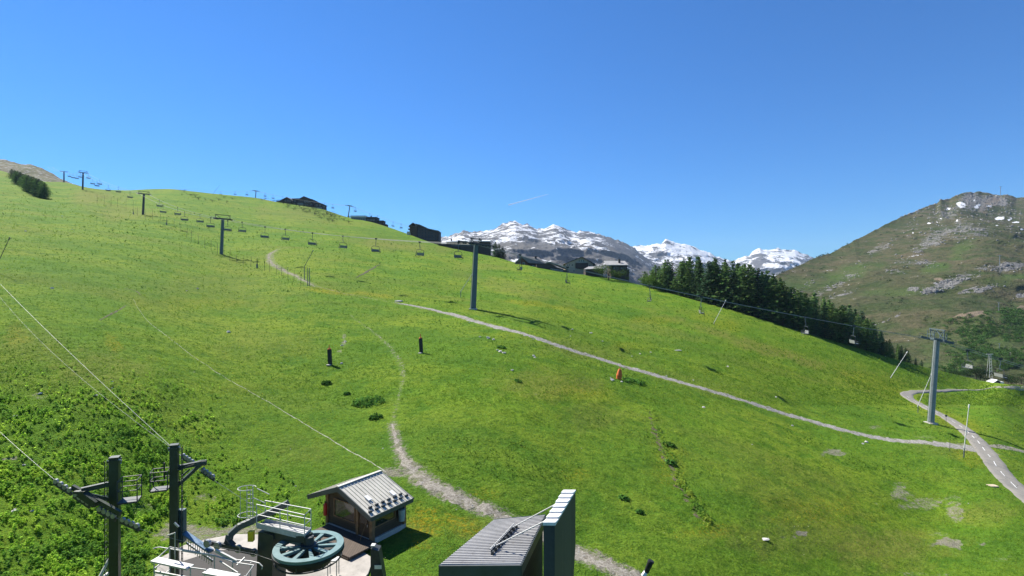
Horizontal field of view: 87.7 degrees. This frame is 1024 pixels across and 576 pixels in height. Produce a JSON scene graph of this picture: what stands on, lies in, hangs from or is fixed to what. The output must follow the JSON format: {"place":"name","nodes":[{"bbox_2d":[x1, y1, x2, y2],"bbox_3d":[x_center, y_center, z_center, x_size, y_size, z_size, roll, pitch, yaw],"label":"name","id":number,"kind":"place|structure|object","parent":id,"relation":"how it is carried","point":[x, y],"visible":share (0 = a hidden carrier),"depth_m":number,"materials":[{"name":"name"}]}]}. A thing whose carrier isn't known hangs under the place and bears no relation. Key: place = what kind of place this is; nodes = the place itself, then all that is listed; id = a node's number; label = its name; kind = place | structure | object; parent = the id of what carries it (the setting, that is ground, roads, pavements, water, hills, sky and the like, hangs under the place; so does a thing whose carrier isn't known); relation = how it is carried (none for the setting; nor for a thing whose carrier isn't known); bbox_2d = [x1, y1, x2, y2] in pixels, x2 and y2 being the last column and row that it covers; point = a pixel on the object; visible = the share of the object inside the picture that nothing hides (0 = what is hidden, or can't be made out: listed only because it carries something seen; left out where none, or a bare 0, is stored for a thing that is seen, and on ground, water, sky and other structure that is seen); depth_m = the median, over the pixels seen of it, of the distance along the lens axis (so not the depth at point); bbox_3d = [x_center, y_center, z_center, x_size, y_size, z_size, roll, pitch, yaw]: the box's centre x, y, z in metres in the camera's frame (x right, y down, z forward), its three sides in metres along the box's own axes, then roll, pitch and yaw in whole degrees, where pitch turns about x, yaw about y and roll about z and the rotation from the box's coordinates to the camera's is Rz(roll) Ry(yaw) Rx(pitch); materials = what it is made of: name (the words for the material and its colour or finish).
{"place":"outdoors","nodes":[
{"label":"outdoors","id":0,"kind":"place"},
{"bbox_2d":[0,159,78,185],"bbox_3d":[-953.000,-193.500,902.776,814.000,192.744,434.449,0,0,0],"label":"rocky knoll","id":1,"kind":"structure","parent":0,"point":[31,170],"depth_m":963.19,"materials":[{"name":"grey stone"}]},
{"bbox_2d":[0,171,1023,575],"bbox_3d":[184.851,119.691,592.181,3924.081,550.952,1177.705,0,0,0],"label":"meadow","id":2,"kind":"structure","parent":0,"point":[86,201],"depth_m":72.23,"materials":[{"name":"green plant"}]},
{"bbox_2d":[29,180,50,196],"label":"conifer","id":3,"kind":"object","parent":2,"relation":"on","point":[37,185],"visible":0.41,"depth_m":381.69,"materials":[{"name":"green plant"}]},
{"bbox_2d":[36,182,52,198],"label":"conifer","id":4,"kind":"object","parent":2,"relation":"on","point":[44,194],"visible":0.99,"depth_m":376.98,"materials":[{"name":"green plant"}]},
{"bbox_2d":[53,455,141,575],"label":"lift pylon","id":5,"kind":"object","parent":2,"relation":"on","point":[111,506],"visible":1,"depth_m":25.75,"materials":[{"name":"grey metal"}]},
{"bbox_2d":[0,432,270,559],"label":"haul rope","id":6,"kind":"object","parent":5,"relation":"attached to","point":[141,529],"visible":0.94,"depth_m":27.02,"materials":[{"name":"metal"}]},
{"bbox_2d":[136,191,151,214],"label":"chairlift tower","id":7,"kind":"structure","parent":2,"relation":"on","point":[143,203],"depth_m":329.61,"materials":[{"name":"metal"}]},
{"bbox_2d":[211,214,232,253],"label":"chairlift tower","id":8,"kind":"structure","parent":2,"relation":"on","point":[222,237],"depth_m":213.59,"materials":[{"name":"grey metal"}]},
{"bbox_2d":[136,305,385,471],"bbox_3d":[-39.957,8.674,70.050,78.284,13.470,2.736,0,0,41],"label":"rope","id":9,"kind":"object","parent":2,"relation":"on","point":[279,408],"visible":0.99,"depth_m":56.85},
{"bbox_2d":[155,534,369,575],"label":"concrete pad","id":10,"kind":"object","parent":2,"relation":"on","point":[358,565],"visible":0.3,"depth_m":31.77,"materials":[{"name":"beige concrete"}]},
{"bbox_2d":[149,443,214,574],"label":"lift pylon","id":11,"kind":"object","parent":10,"relation":"on","point":[177,515],"visible":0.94,"depth_m":28.48,"materials":[{"name":"grey metal"}]},
{"bbox_2d":[5,289,274,517],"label":"haul rope","id":12,"kind":"object","parent":11,"relation":"attached to","point":[117,397],"visible":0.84,"depth_m":37.29,"materials":[{"name":"metal"}]},
{"bbox_2d":[182,531,213,565],"bbox_3d":[-16.975,13.787,28.485,3.097,1.392,0.305,0,0,28],"label":"inclined truss","id":13,"kind":"object","parent":11,"relation":"attached to","point":[190,537],"visible":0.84,"depth_m":28.32,"materials":[{"name":"metal"}]},
{"bbox_2d":[150,547,262,575],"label":"walkway","id":14,"kind":"structure","parent":10,"relation":"on","point":[159,561],"depth_m":25.19,"materials":[{"name":"metal"}]},
{"bbox_2d":[167,522,178,573],"bbox_3d":[-16.292,12.810,25.650,0.508,3.053,0.170,0,0,0],"label":"marker pole","id":15,"kind":"object","parent":14,"relation":"attached to","point":[176,525],"visible":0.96,"depth_m":25.59,"materials":[{"name":"metal"}]},
{"bbox_2d":[180,550,256,575],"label":"loading mat","id":16,"kind":"object","parent":10,"relation":"on","point":[241,569],"visible":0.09,"depth_m":31.40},
{"bbox_2d":[248,530,312,575],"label":"drive column","id":17,"kind":"structure","parent":10,"relation":"on","point":[268,541],"depth_m":27.81,"materials":[{"name":"grey metal"}]},
{"bbox_2d":[256,500,310,537],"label":"railed walkway","id":18,"kind":"structure","parent":17,"relation":"attached to","point":[284,528],"depth_m":27.71,"materials":[{"name":"metal"}]},
{"bbox_2d":[203,500,289,556],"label":"tensioning beam","id":19,"kind":"structure","parent":18,"relation":"attached to","point":[229,543],"depth_m":27.98,"materials":[{"name":"metal"}]},
{"bbox_2d":[237,485,269,517],"bbox_3d":[-13.899,11.765,28.800,1.790,2.102,0.839,0,0,0],"label":"caged ladder","id":20,"kind":"object","parent":19,"relation":"attached to","point":[250,511],"visible":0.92,"depth_m":28.69,"materials":[{"name":"metal"}]},
{"bbox_2d":[272,530,343,574],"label":"bull wheel","id":21,"kind":"object","parent":17,"relation":"attached to","point":[313,555],"visible":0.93,"depth_m":26.48,"materials":[{"name":"teal paint"}]},
{"bbox_2d":[327,556,338,575],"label":"metal trestle","id":22,"kind":"object","parent":10,"relation":"on","point":[334,559],"visible":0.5,"depth_m":30.09,"materials":[{"name":"metal"}]},
{"bbox_2d":[314,524,377,560],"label":"timber deck","id":23,"kind":"structure","parent":10,"relation":"on","point":[354,546],"depth_m":33.80,"materials":[{"name":"wood"}]},
{"bbox_2d":[266,249,313,285],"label":"worn trail","id":24,"kind":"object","parent":2,"relation":"on","point":[272,264],"visible":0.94,"depth_m":185.97,"materials":[{"name":"soil"}]},
{"bbox_2d":[277,196,326,209],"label":"chalet residence","id":25,"kind":"structure","parent":2,"relation":"on","point":[307,203],"depth_m":559.86,"materials":[{"name":"stone"}]},
{"bbox_2d":[326,345,331,365],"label":"padded post","id":26,"kind":"object","parent":2,"relation":"on","point":[329,352],"visible":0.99,"depth_m":78.83,"materials":[{"name":"black plastic"}]},
{"bbox_2d":[0,359,711,575],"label":"weeds","id":27,"kind":"object","parent":2,"relation":"on","point":[66,566],"visible":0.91,"depth_m":37.41,"materials":[{"name":"green plant"}]},
{"bbox_2d":[307,470,413,542],"bbox_3d":[-10.521,14.950,36.939,6.567,3.600,3.830,0,0,34],"label":"operator hut","id":28,"kind":"object","parent":2,"relation":"on","point":[376,500],"visible":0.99,"depth_m":35.68,"materials":[{"name":"wood"}]},
{"bbox_2d":[334,498,355,523],"bbox_3d":[-11.217,14.900,35.714,2.170,1.220,0.090,0,0,34],"label":"window","id":29,"kind":"structure","parent":28,"relation":"in","point":[344,510],"depth_m":35.73,"materials":[{"name":"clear glass"}]},
{"bbox_2d":[359,512,368,537],"bbox_3d":[-9.592,15.370,34.583,0.950,1.750,0.153,0,0,34],"label":"door","id":30,"kind":"structure","parent":28,"relation":"in","point":[362,520],"depth_m":34.58,"materials":[{"name":"brown wood"}]},
{"bbox_2d":[375,510,395,527],"bbox_3d":[-8.371,14.990,35.111,0.090,0.970,1.820,0,0,34],"label":"window","id":31,"kind":"structure","parent":28,"relation":"in","point":[382,520],"depth_m":35.17,"materials":[{"name":"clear glass"}]},
{"bbox_2d":[398,507,404,521],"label":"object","id":32,"kind":"object","parent":28,"relation":"attached to","point":[401,512],"visible":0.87,"depth_m":35.88,"materials":[{"name":"plastic"}]},
{"bbox_2d":[351,394,384,406],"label":"dock plants","id":33,"kind":"object","parent":2,"relation":"on","point":[361,399],"visible":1,"depth_m":62.71,"materials":[{"name":"green plant"}]},
{"bbox_2d":[350,215,387,226],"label":"flat lodge","id":34,"kind":"structure","parent":2,"relation":"on","point":[370,219],"depth_m":480.90,"materials":[{"name":"metal"}]},
{"bbox_2d":[368,412,383,419],"bbox_3d":[-14.840,13.871,58.062,1.787,0.863,1.508,0,0,0],"label":"dock plant","id":35,"kind":"object","parent":2,"relation":"on","point":[375,416],"visible":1,"depth_m":57.87,"materials":[{"name":"green plant"}]},
{"bbox_2d":[370,543,385,575],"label":"control cabinet","id":36,"kind":"object","parent":2,"relation":"on","point":[377,566],"visible":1,"depth_m":29.00,"materials":[{"name":"metal"}]},
{"bbox_2d":[419,334,422,353],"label":"padded post","id":37,"kind":"object","parent":2,"relation":"on","point":[420,344],"visible":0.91,"depth_m":86.06,"materials":[{"name":"black plastic"}]},
{"bbox_2d":[407,223,440,244],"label":"tower residence","id":38,"kind":"structure","parent":2,"relation":"on","point":[425,233],"depth_m":401.00,"materials":[{"name":"brown wood"}]},
{"bbox_2d":[438,238,490,255],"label":"long lodge","id":39,"kind":"structure","parent":2,"relation":"on","point":[484,250],"depth_m":350.00,"materials":[{"name":"stone"}]},
{"bbox_2d":[458,238,494,309],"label":"chairlift tower","id":40,"kind":"structure","parent":2,"relation":"on","point":[473,295],"depth_m":136.41,"materials":[{"name":"grey metal"}]},
{"bbox_2d":[48,167,1022,365],"bbox_3d":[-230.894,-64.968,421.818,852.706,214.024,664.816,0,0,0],"label":"lift rope","id":41,"kind":"object","parent":40,"relation":"attached to","point":[611,277],"visible":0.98,"depth_m":126.46,"materials":[{"name":"metal"}]},
{"bbox_2d":[849,325,858,345],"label":"lift chair","id":42,"kind":"object","parent":41,"relation":"hanging from","point":[853,341],"visible":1,"depth_m":116.83,"materials":[{"name":"metal"}]},
{"bbox_2d":[994,358,1007,379],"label":"lift chair","id":43,"kind":"object","parent":41,"relation":"hanging from","point":[1001,376],"visible":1,"depth_m":111.08,"materials":[{"name":"metal"}]},
{"bbox_2d":[57,170,1023,367],"bbox_3d":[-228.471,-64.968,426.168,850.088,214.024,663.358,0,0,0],"label":"lift rope","id":44,"kind":"object","parent":40,"relation":"attached to","point":[574,268],"visible":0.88,"depth_m":135.32,"materials":[{"name":"metal"}]},
{"bbox_2d":[961,350,973,369],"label":"lift chair","id":45,"kind":"object","parent":44,"relation":"hanging from","point":[967,366],"visible":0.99,"depth_m":116.89,"materials":[{"name":"metal"}]},
{"bbox_2d":[439,514,545,575],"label":"lift shed","id":46,"kind":"structure","parent":2,"relation":"on","point":[518,555],"depth_m":22.51,"materials":[{"name":"metal"}]},
{"bbox_2d":[491,242,499,257],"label":"conifer","id":47,"kind":"object","parent":2,"relation":"on","point":[494,252],"visible":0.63,"depth_m":329.10,"materials":[{"name":"green plant"}]},
{"bbox_2d":[391,424,639,575],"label":"footpath","id":48,"kind":"structure","parent":2,"relation":"on","point":[450,495],"depth_m":40.34,"materials":[{"name":"grey gravel"}]},
{"bbox_2d":[515,256,544,266],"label":"chalet","id":49,"kind":"object","parent":2,"relation":"on","point":[528,261],"visible":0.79,"depth_m":301.00,"materials":[{"name":"grey"}]},
{"bbox_2d":[490,490,575,575],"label":"end wall","id":50,"kind":"structure","parent":2,"relation":"on","point":[558,522],"depth_m":22.64,"materials":[{"name":"grey metal"}]},
{"bbox_2d":[536,262,568,272],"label":"long annex","id":51,"kind":"object","parent":2,"relation":"on","point":[549,266],"visible":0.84,"depth_m":290.00,"materials":[{"name":"grey stone"}]},
{"bbox_2d":[561,257,595,274],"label":"gabled chalet","id":52,"kind":"object","parent":2,"relation":"on","point":[582,263],"visible":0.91,"depth_m":300.00,"materials":[{"name":"wood"}]},
{"bbox_2d":[584,267,603,276],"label":"barn","id":53,"kind":"structure","parent":2,"relation":"on","point":[590,269],"depth_m":285.00,"materials":[{"name":"grey stone"}]},
{"bbox_2d":[593,265,629,279],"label":"bush","id":54,"kind":"object","parent":2,"relation":"on","point":[606,271],"visible":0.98,"depth_m":274.89,"materials":[{"name":"green plant"}]},
{"bbox_2d":[604,259,629,281],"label":"end chalet","id":55,"kind":"object","parent":2,"relation":"on","point":[618,266],"visible":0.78,"depth_m":285.00,"materials":[{"name":"grey stone"}]},
{"bbox_2d":[622,377,646,385],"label":"dock plant","id":56,"kind":"object","parent":2,"relation":"on","point":[636,380],"visible":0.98,"depth_m":91.86,"materials":[{"name":"green plant"}]},
{"bbox_2d":[642,273,662,288],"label":"leafy tree","id":57,"kind":"object","parent":2,"relation":"on","point":[651,279],"visible":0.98,"depth_m":254.52,"materials":[{"name":"green plant"}]},
{"bbox_2d":[646,265,661,289],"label":"conifer","id":58,"kind":"object","parent":2,"relation":"on","point":[654,272],"visible":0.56,"depth_m":259.24,"materials":[{"name":"green plant"}]},
{"bbox_2d":[655,262,676,291],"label":"conifer","id":59,"kind":"object","parent":2,"relation":"on","point":[664,274],"visible":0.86,"depth_m":253.50,"materials":[{"name":"green plant"}]},
{"bbox_2d":[660,261,681,293],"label":"conifer","id":60,"kind":"object","parent":2,"relation":"on","point":[671,274],"visible":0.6,"depth_m":252.03,"materials":[{"name":"green plant"}]},
{"bbox_2d":[648,411,704,521],"bbox_3d":[17.456,18.868,61.264,2.590,2.481,33.180,0,0,7],"label":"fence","id":61,"kind":"object","parent":2,"relation":"on","point":[674,479],"visible":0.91,"depth_m":56.57,"materials":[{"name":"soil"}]},
{"bbox_2d":[668,261,693,297],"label":"conifer","id":62,"kind":"object","parent":2,"relation":"on","point":[678,288],"visible":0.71,"depth_m":246.27,"materials":[{"name":"green plant"}]},
{"bbox_2d":[679,259,698,298],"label":"conifer","id":63,"kind":"object","parent":2,"relation":"on","point":[691,274],"visible":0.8,"depth_m":242.22,"materials":[{"name":"green plant"}]},
{"bbox_2d":[688,262,707,301],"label":"conifer","id":64,"kind":"object","parent":2,"relation":"on","point":[697,279],"visible":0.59,"depth_m":237.93,"materials":[{"name":"green plant"}]},
{"bbox_2d":[693,258,705,300],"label":"conifer","id":65,"kind":"object","parent":2,"relation":"on","point":[699,260],"visible":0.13,"depth_m":249.43,"materials":[{"name":"green plant"}]},
{"bbox_2d":[696,261,719,304],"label":"conifer","id":66,"kind":"object","parent":2,"relation":"on","point":[708,275],"visible":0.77,"depth_m":232.26,"materials":[{"name":"green plant"}]},
{"bbox_2d":[701,261,726,305],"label":"conifer","id":67,"kind":"object","parent":2,"relation":"on","point":[716,279],"visible":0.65,"depth_m":230.70,"materials":[{"name":"green plant"}]},
{"bbox_2d":[709,262,742,308],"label":"conifer","id":68,"kind":"object","parent":2,"relation":"on","point":[726,268],"visible":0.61,"depth_m":228.26,"materials":[{"name":"green plant"}]},
{"bbox_2d":[715,272,751,310],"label":"conifer","id":69,"kind":"object","parent":2,"relation":"on","point":[732,289],"visible":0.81,"depth_m":224.81,"materials":[{"name":"green plant"}]},
{"bbox_2d":[730,266,751,312],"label":"conifer","id":70,"kind":"object","parent":2,"relation":"on","point":[740,281],"visible":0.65,"depth_m":224.14,"materials":[{"name":"green plant"}]},
{"bbox_2d":[728,264,770,315],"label":"conifer","id":71,"kind":"object","parent":2,"relation":"on","point":[749,282],"visible":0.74,"depth_m":221.45,"materials":[{"name":"green plant"}]},
{"bbox_2d":[748,268,768,318],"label":"conifer","id":72,"kind":"object","parent":2,"relation":"on","point":[759,296],"visible":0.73,"depth_m":220.35,"materials":[{"name":"green plant"}]},
{"bbox_2d":[758,274,773,321],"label":"conifer","id":73,"kind":"object","parent":2,"relation":"on","point":[765,284],"visible":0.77,"depth_m":218.70,"materials":[{"name":"green plant"}]},
{"bbox_2d":[756,275,787,323],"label":"conifer","id":74,"kind":"object","parent":2,"relation":"on","point":[773,292],"visible":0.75,"depth_m":216.90,"materials":[{"name":"green plant"}]},
{"bbox_2d":[768,283,806,325],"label":"conifer","id":75,"kind":"object","parent":2,"relation":"on","point":[781,301],"visible":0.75,"depth_m":214.40,"materials":[{"name":"green plant"}]},
{"bbox_2d":[779,286,802,328],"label":"conifer","id":76,"kind":"object","parent":2,"relation":"on","point":[788,299],"visible":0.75,"depth_m":213.00,"materials":[{"name":"green plant"}]},
{"bbox_2d":[785,290,815,330],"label":"conifer","id":77,"kind":"object","parent":2,"relation":"on","point":[798,307],"visible":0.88,"depth_m":210.71,"materials":[{"name":"green plant"}]},
{"bbox_2d":[802,298,815,333],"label":"conifer","id":78,"kind":"object","parent":2,"relation":"on","point":[809,310],"visible":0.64,"depth_m":210.63,"materials":[{"name":"green plant"}]},
{"bbox_2d":[808,294,819,316],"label":"conifer","id":79,"kind":"object","parent":2,"relation":"on","point":[813,297],"visible":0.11,"depth_m":232.56,"materials":[{"name":"green plant"}]},
{"bbox_2d":[807,307,824,336],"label":"conifer","id":80,"kind":"object","parent":2,"relation":"on","point":[817,325],"visible":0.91,"depth_m":209.90,"materials":[{"name":"green plant"}]},
{"bbox_2d":[816,302,835,339],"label":"conifer","id":81,"kind":"object","parent":2,"relation":"on","point":[825,325],"visible":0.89,"depth_m":209.56,"materials":[{"name":"green plant"}]},
{"bbox_2d":[826,303,840,340],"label":"conifer","id":82,"kind":"object","parent":2,"relation":"on","point":[832,317],"visible":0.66,"depth_m":210.66,"materials":[{"name":"green plant"}]},
{"bbox_2d":[826,306,860,343],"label":"conifer","id":83,"kind":"object","parent":2,"relation":"on","point":[842,328],"visible":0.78,"depth_m":209.00,"materials":[{"name":"green plant"}]},
{"bbox_2d":[836,308,866,346],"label":"conifer","id":84,"kind":"object","parent":2,"relation":"on","point":[851,323],"visible":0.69,"depth_m":209.62,"materials":[{"name":"green plant"}]},
{"bbox_2d":[853,314,864,348],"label":"conifer","id":85,"kind":"object","parent":2,"relation":"on","point":[858,318],"visible":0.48,"depth_m":212.68,"materials":[{"name":"green plant"}]},
{"bbox_2d":[854,310,869,349],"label":"conifer","id":86,"kind":"object","parent":2,"relation":"on","point":[862,317],"visible":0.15,"depth_m":220.39,"materials":[{"name":"green plant"}]},
{"bbox_2d":[853,319,882,350],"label":"conifer","id":87,"kind":"object","parent":2,"relation":"on","point":[867,338],"visible":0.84,"depth_m":209.95,"materials":[{"name":"green plant"}]},
{"bbox_2d":[863,322,886,354],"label":"conifer","id":88,"kind":"object","parent":2,"relation":"on","point":[878,342],"visible":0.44,"depth_m":211.68,"materials":[{"name":"green plant"}]},
{"bbox_2d":[882,341,891,356],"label":"conifer","id":89,"kind":"object","parent":2,"relation":"on","point":[886,343],"visible":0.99,"depth_m":209.90,"materials":[{"name":"green plant"}]},
{"bbox_2d":[902,347,913,362],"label":"conifer","id":90,"kind":"object","parent":2,"relation":"on","point":[907,358],"visible":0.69,"depth_m":217.60,"materials":[{"name":"green plant"}]},
{"bbox_2d":[920,328,954,424],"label":"chairlift tower","id":91,"kind":"structure","parent":2,"relation":"on","point":[933,387],"depth_m":115.57,"materials":[{"name":"metal"}]},
{"bbox_2d":[963,404,969,457],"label":"snow lance","id":92,"kind":"object","parent":2,"relation":"on","point":[966,432],"visible":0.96,"depth_m":89.86,"materials":[{"name":"grey paint"}]},
{"bbox_2d":[961,366,988,378],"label":"shrub","id":93,"kind":"object","parent":2,"relation":"on","point":[983,372],"visible":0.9,"depth_m":280.42,"materials":[{"name":"green plant"}]},
{"bbox_2d":[0,0,1023,260],"label":"sky","id":94,"kind":"structure","parent":0,"point":[730,130],"materials":[{"name":"blue"}]},
{"bbox_2d":[441,221,674,284],"bbox_3d":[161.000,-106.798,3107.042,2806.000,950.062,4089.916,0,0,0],"label":"snowy mountain","id":95,"kind":"structure","parent":0,"point":[557,245],"depth_m":3511.47,"materials":[{"name":"white snow"}]},
{"bbox_2d":[641,559,653,575],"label":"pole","id":96,"kind":"object","parent":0,"point":[649,564],"visible":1,"depth_m":20.83,"materials":[{"name":"black paint"}]},
{"bbox_2d":[394,302,976,451],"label":"gravel track","id":97,"kind":"structure","parent":0,"point":[954,446],"depth_m":101.67,"materials":[{"name":"grey gravel"}]},
{"bbox_2d":[633,239,745,279],"bbox_3d":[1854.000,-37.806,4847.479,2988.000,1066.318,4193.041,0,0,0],"label":"snowy mountain","id":98,"kind":"structure","parent":0,"point":[659,254],"depth_m":5803.31,"materials":[{"name":"white snow"}]},
{"bbox_2d":[733,248,813,278],"bbox_3d":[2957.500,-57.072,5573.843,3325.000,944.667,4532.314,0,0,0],"label":"snowy mountain","id":99,"kind":"structure","parent":0,"point":[776,261],"depth_m":6374.59,"materials":[{"name":"white snow"}]},
{"bbox_2d":[774,191,1023,384],"bbox_3d":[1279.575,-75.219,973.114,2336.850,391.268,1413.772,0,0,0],"label":"rocky mountain","id":100,"kind":"structure","parent":0,"point":[916,308],"depth_m":639.26,"materials":[{"name":"green plant"}]},
{"bbox_2d":[777,212,1021,334],"bbox_3d":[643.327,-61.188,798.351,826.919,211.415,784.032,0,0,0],"label":"scrub","id":101,"kind":"object","parent":100,"relation":"on","point":[904,268],"visible":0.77,"depth_m":659.25,"materials":[{"name":"green plant"}]},
{"bbox_2d":[792,194,1023,324],"bbox_3d":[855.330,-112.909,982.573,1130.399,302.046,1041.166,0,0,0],"label":"boulder field","id":102,"kind":"structure","parent":100,"relation":"on","point":[971,229],"depth_m":843.13,"materials":[{"name":"grey stone"}]},
{"bbox_2d":[931,306,1023,374],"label":"alder thicket","id":103,"kind":"object","parent":100,"relation":"on","point":[982,336],"visible":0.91,"depth_m":408.69,"materials":[{"name":"green plant"}]},
{"bbox_2d":[900,386,1023,502],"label":"road","id":104,"kind":"structure","parent":0,"point":[988,455],"depth_m":97.03,"materials":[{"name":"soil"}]},
{"bbox_2d":[989,444,1023,452],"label":"side path","id":105,"kind":"structure","parent":0,"point":[1002,447],"depth_m":102.26,"materials":[{"name":"beige gravel"}]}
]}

